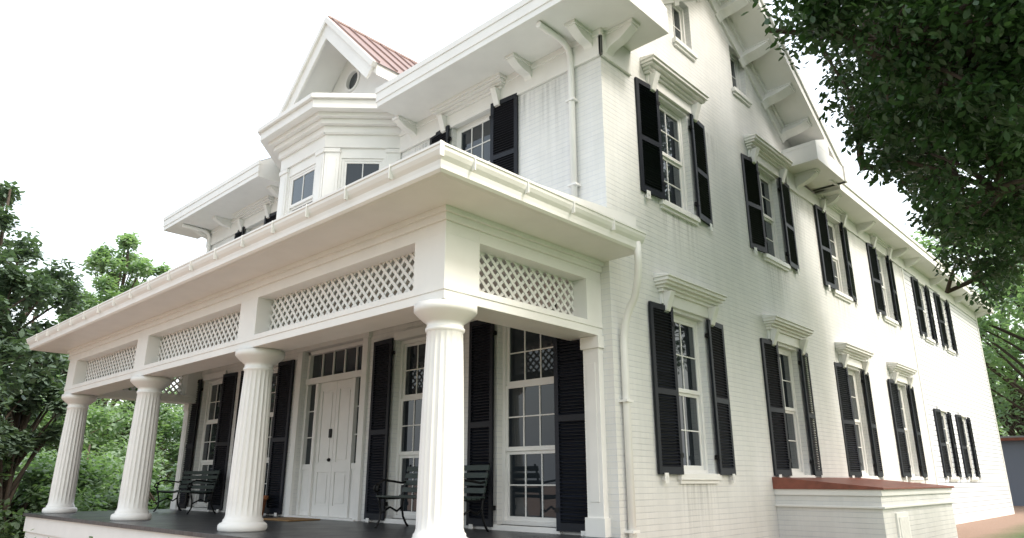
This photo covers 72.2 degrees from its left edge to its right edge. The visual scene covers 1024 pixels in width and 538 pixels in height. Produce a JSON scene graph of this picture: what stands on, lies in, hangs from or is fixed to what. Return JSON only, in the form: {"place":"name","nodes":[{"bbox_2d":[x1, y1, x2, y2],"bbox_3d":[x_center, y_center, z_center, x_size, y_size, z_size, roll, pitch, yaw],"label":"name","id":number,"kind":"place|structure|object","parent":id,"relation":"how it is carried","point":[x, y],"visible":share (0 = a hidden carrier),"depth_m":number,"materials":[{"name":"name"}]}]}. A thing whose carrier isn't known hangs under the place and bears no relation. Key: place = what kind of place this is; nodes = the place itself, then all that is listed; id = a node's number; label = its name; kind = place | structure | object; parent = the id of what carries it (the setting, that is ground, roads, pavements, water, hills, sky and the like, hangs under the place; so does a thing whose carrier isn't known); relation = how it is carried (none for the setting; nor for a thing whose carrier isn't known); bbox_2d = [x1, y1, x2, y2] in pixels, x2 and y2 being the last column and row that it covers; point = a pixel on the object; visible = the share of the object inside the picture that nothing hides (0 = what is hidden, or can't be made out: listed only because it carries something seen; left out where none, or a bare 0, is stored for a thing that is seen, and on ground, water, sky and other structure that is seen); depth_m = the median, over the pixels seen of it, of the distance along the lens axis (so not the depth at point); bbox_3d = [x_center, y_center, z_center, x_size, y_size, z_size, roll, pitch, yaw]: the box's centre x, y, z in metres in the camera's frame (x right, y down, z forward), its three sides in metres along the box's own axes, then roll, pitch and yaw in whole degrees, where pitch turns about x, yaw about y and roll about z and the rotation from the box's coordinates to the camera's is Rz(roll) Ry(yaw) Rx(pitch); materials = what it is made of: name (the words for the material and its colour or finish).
{"place":"outdoors","nodes":[
{"label":"outdoors","id":0,"kind":"place"},
{"bbox_2d":[0,0,1023,477],"label":"sky","id":1,"kind":"structure","parent":0,"point":[116,116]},
{"bbox_2d":[180,56,936,537],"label":"brick house walls","id":2,"kind":"structure","parent":0,"point":[544,138],"depth_m":13.37,"materials":[{"name":"white brick"}]},
{"bbox_2d":[284,331,372,520],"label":"front door","id":3,"kind":"structure","parent":2,"relation":"in","point":[330,479],"depth_m":13.15,"materials":[{"name":"white wood"}]},
{"bbox_2d":[258,15,417,218],"bbox_3d":[-2.854,-2.158,15.186,5.067,6.100,4.670,-15,-22,41],"label":"dormer","id":4,"kind":"object","parent":2,"relation":"attached to","point":[331,127],"visible":0.58,"depth_m":13.58,"materials":[{"name":"white wood"}]},
{"bbox_2d":[182,21,641,537],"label":"house downspouts","id":5,"kind":"object","parent":2,"relation":"attached to","point":[574,185],"visible":0.98,"depth_m":9.02,"materials":[{"name":"white metal"}]},
{"bbox_2d":[163,0,847,247],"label":"house roof","id":6,"kind":"structure","parent":2,"relation":"on","point":[518,48],"depth_m":12.31,"materials":[{"name":"white wood"}]},
{"bbox_2d":[177,77,981,535],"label":"shutters","id":7,"kind":"object","parent":2,"relation":"attached to","point":[571,509],"visible":0.81,"depth_m":11.73,"materials":[{"name":"black wood"}]},
{"bbox_2d":[186,3,978,533],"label":"house windows","id":8,"kind":"structure","parent":2,"relation":"in","point":[528,463],"depth_m":11.23,"materials":[{"name":"white glass"}]},
{"bbox_2d":[203,53,966,417],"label":"window hoods","id":9,"kind":"object","parent":2,"relation":"attached to","point":[687,97],"visible":0.93,"depth_m":12.17,"materials":[{"name":"white wood"}]},
{"bbox_2d":[801,179,993,320],"bbox_3d":[10.023,-0.332,23.999,7.600,2.592,17.730,-15,-22,41],"label":"roof eave","id":10,"kind":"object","parent":2,"relation":"on","point":[909,255],"depth_m":19.02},
{"bbox_2d":[600,0,835,537],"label":"wall","id":11,"kind":"structure","parent":0,"point":[723,258],"depth_m":11.36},
{"bbox_2d":[772,477,957,537],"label":"cellar bulkhead","id":12,"kind":"object","parent":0,"point":[824,507],"visible":1,"depth_m":11.14,"materials":[{"name":"white wood"}]},
{"bbox_2d":[901,268,1014,523],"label":"wall","id":13,"kind":"structure","parent":0,"point":[953,384],"depth_m":22.68,"materials":[{"name":"white brick"}]},
{"bbox_2d":[956,506,1023,537],"bbox_3d":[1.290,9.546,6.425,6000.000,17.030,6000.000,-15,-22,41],"label":"ground","id":14,"kind":"structure","parent":0,"point":[1010,526],"depth_m":18.03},
{"bbox_2d":[0,267,68,447],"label":"tree","id":15,"kind":"object","parent":14,"relation":"on","point":[12,350],"visible":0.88,"depth_m":19.13,"materials":[{"name":"green plant"}]},
{"bbox_2d":[0,316,69,534],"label":"tree","id":16,"kind":"object","parent":14,"relation":"on","point":[21,431],"visible":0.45,"depth_m":21.32,"materials":[{"name":"green plant"}]},
{"bbox_2d":[0,180,91,458],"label":"tree","id":17,"kind":"object","parent":14,"relation":"on","point":[21,253],"visible":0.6,"depth_m":21.05,"materials":[{"name":"green plant"}]},
{"bbox_2d":[0,450,120,537],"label":"bush","id":18,"kind":"object","parent":14,"relation":"on","point":[32,494],"visible":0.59,"depth_m":21.75,"materials":[{"name":"green plant"}]},
{"bbox_2d":[2,374,134,466],"bbox_3d":[-21.586,10.824,31.494,9.606,12.664,9.279,7,-18,-21],"label":"tree","id":19,"kind":"object","parent":14,"relation":"on","point":[97,441],"visible":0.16,"depth_m":32.45,"materials":[{"name":"green plant"}]},
{"bbox_2d":[51,364,108,405],"bbox_3d":[-23.704,10.817,37.348,4.045,16.056,3.694,-3,-17,9],"label":"tree","id":20,"kind":"object","parent":14,"relation":"on","point":[59,374],"visible":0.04,"depth_m":37.72,"materials":[{"name":"green plant"}]},
{"bbox_2d":[13,444,168,505],"bbox_3d":[-16.781,11.404,27.097,7.774,9.017,7.846,-15,-22,41],"label":"bush","id":21,"kind":"object","parent":14,"relation":"on","point":[109,456],"visible":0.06,"depth_m":27.29,"materials":[{"name":"green plant"}]},
{"bbox_2d":[51,232,171,449],"bbox_3d":[-21.483,8.047,36.466,5.758,20.850,5.990,-15,-22,41],"label":"tree","id":22,"kind":"object","parent":14,"relation":"on","point":[101,259],"visible":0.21,"depth_m":37.73,"materials":[{"name":"green plant"}]},
{"bbox_2d":[84,461,176,509],"bbox_3d":[-12.928,11.073,25.069,6.086,8.480,6.572,-15,-22,41],"label":"bush","id":23,"kind":"object","parent":14,"relation":"on","point":[153,499],"visible":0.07,"depth_m":25.57,"materials":[{"name":"green plant"}]},
{"bbox_2d":[86,386,183,484],"bbox_3d":[-21.262,12.515,38.632,9.139,13.546,10.449,-1,-17,2],"label":"tree","id":24,"kind":"object","parent":14,"relation":"on","point":[168,416],"visible":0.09,"depth_m":37.94,"materials":[{"name":"green plant"}]},
{"bbox_2d":[122,377,176,422],"bbox_3d":[-20.170,10.571,37.058,4.038,16.359,4.521,-15,-22,41],"label":"tree","id":25,"kind":"object","parent":14,"relation":"on","point":[134,402],"visible":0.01,"depth_m":37.88,"materials":[{"name":"green plant"}]},
{"bbox_2d":[121,410,183,486],"bbox_3d":[-16.169,12.952,36.816,7.382,11.662,7.932,2,-17,-6],"label":"tree","id":26,"kind":"object","parent":14,"relation":"on","point":[172,455],"visible":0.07,"depth_m":36.12,"materials":[{"name":"green plant"}]},
{"bbox_2d":[23,140,645,537],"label":"porch","id":27,"kind":"object","parent":14,"relation":"on","point":[445,212],"visible":0.89,"depth_m":8.85,"materials":[{"name":"wood"}]},
{"bbox_2d":[42,394,97,513],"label":"porch column","id":28,"kind":"structure","parent":27,"relation":"on","point":[64,483],"depth_m":14.99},
{"bbox_2d":[110,376,171,520],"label":"porch column","id":29,"kind":"structure","parent":27,"relation":"on","point":[133,500],"depth_m":12.34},
{"bbox_2d":[153,469,220,513],"bbox_3d":[-7.021,4.774,15.098,1.760,0.896,0.685,-15,-22,41],"label":"bench","id":30,"kind":"object","parent":27,"relation":"on","point":[190,482],"visible":1,"depth_m":15.20,"materials":[{"name":"black metal"}]},
{"bbox_2d":[217,348,284,531],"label":"porch column","id":31,"kind":"structure","parent":27,"relation":"on","point":[244,506],"depth_m":9.68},
{"bbox_2d":[262,495,268,515],"bbox_3d":[-4.929,4.582,13.592,0.380,0.375,0.380,-15,-22,41],"label":"flower pot","id":32,"kind":"object","parent":27,"relation":"on","point":[265,498],"visible":0.24,"depth_m":13.56,"materials":[{"name":"ceramic"}]},
{"bbox_2d":[263,517,319,521],"bbox_3d":[-3.836,4.327,12.138,0.960,0.022,0.600,-15,-22,41],"label":"door mat","id":33,"kind":"object","parent":27,"relation":"on","point":[289,519],"depth_m":11.94,"materials":[{"name":"brown fabric"}]},
{"bbox_2d":[85,252,573,394],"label":"lattice panels","id":34,"kind":"object","parent":27,"relation":"attached to","point":[103,368],"visible":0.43,"depth_m":9.12,"materials":[{"name":"white wood"}]},
{"bbox_2d":[373,463,490,531],"bbox_3d":[-1.153,3.183,9.822,1.760,0.896,0.685,-15,-22,41],"label":"bench","id":35,"kind":"object","parent":27,"relation":"on","point":[467,482],"visible":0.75,"depth_m":9.77,"materials":[{"name":"black metal"}]},
{"bbox_2d":[412,299,476,537],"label":"porch column","id":36,"kind":"structure","parent":27,"relation":"on","point":[440,502],"depth_m":7.06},
{"bbox_2d":[740,0,1023,313],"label":"oak tree","id":37,"kind":"object","parent":14,"relation":"on","point":[940,76],"visible":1,"depth_m":7.87,"materials":[{"name":"green plant"}]},
{"bbox_2d":[910,196,1023,435],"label":"tree","id":38,"kind":"object","parent":14,"relation":"on","point":[1017,302],"visible":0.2,"depth_m":31.28,"materials":[{"name":"green plant"}]},
{"bbox_2d":[959,267,1023,435],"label":"tree","id":39,"kind":"object","parent":14,"relation":"on","point":[1009,371],"visible":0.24,"depth_m":36.45,"materials":[{"name":"green plant"}]},
{"bbox_2d":[996,379,1022,435],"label":"tree","id":40,"kind":"object","parent":14,"relation":"on","point":[1002,431],"depth_m":47.57,"materials":[{"name":"green plant"}]},
{"bbox_2d":[1000,435,1023,505],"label":"outbuilding","id":41,"kind":"structure","parent":14,"relation":"on","point":[1013,450],"depth_m":30.89,"materials":[{"name":"paint"}]}
]}

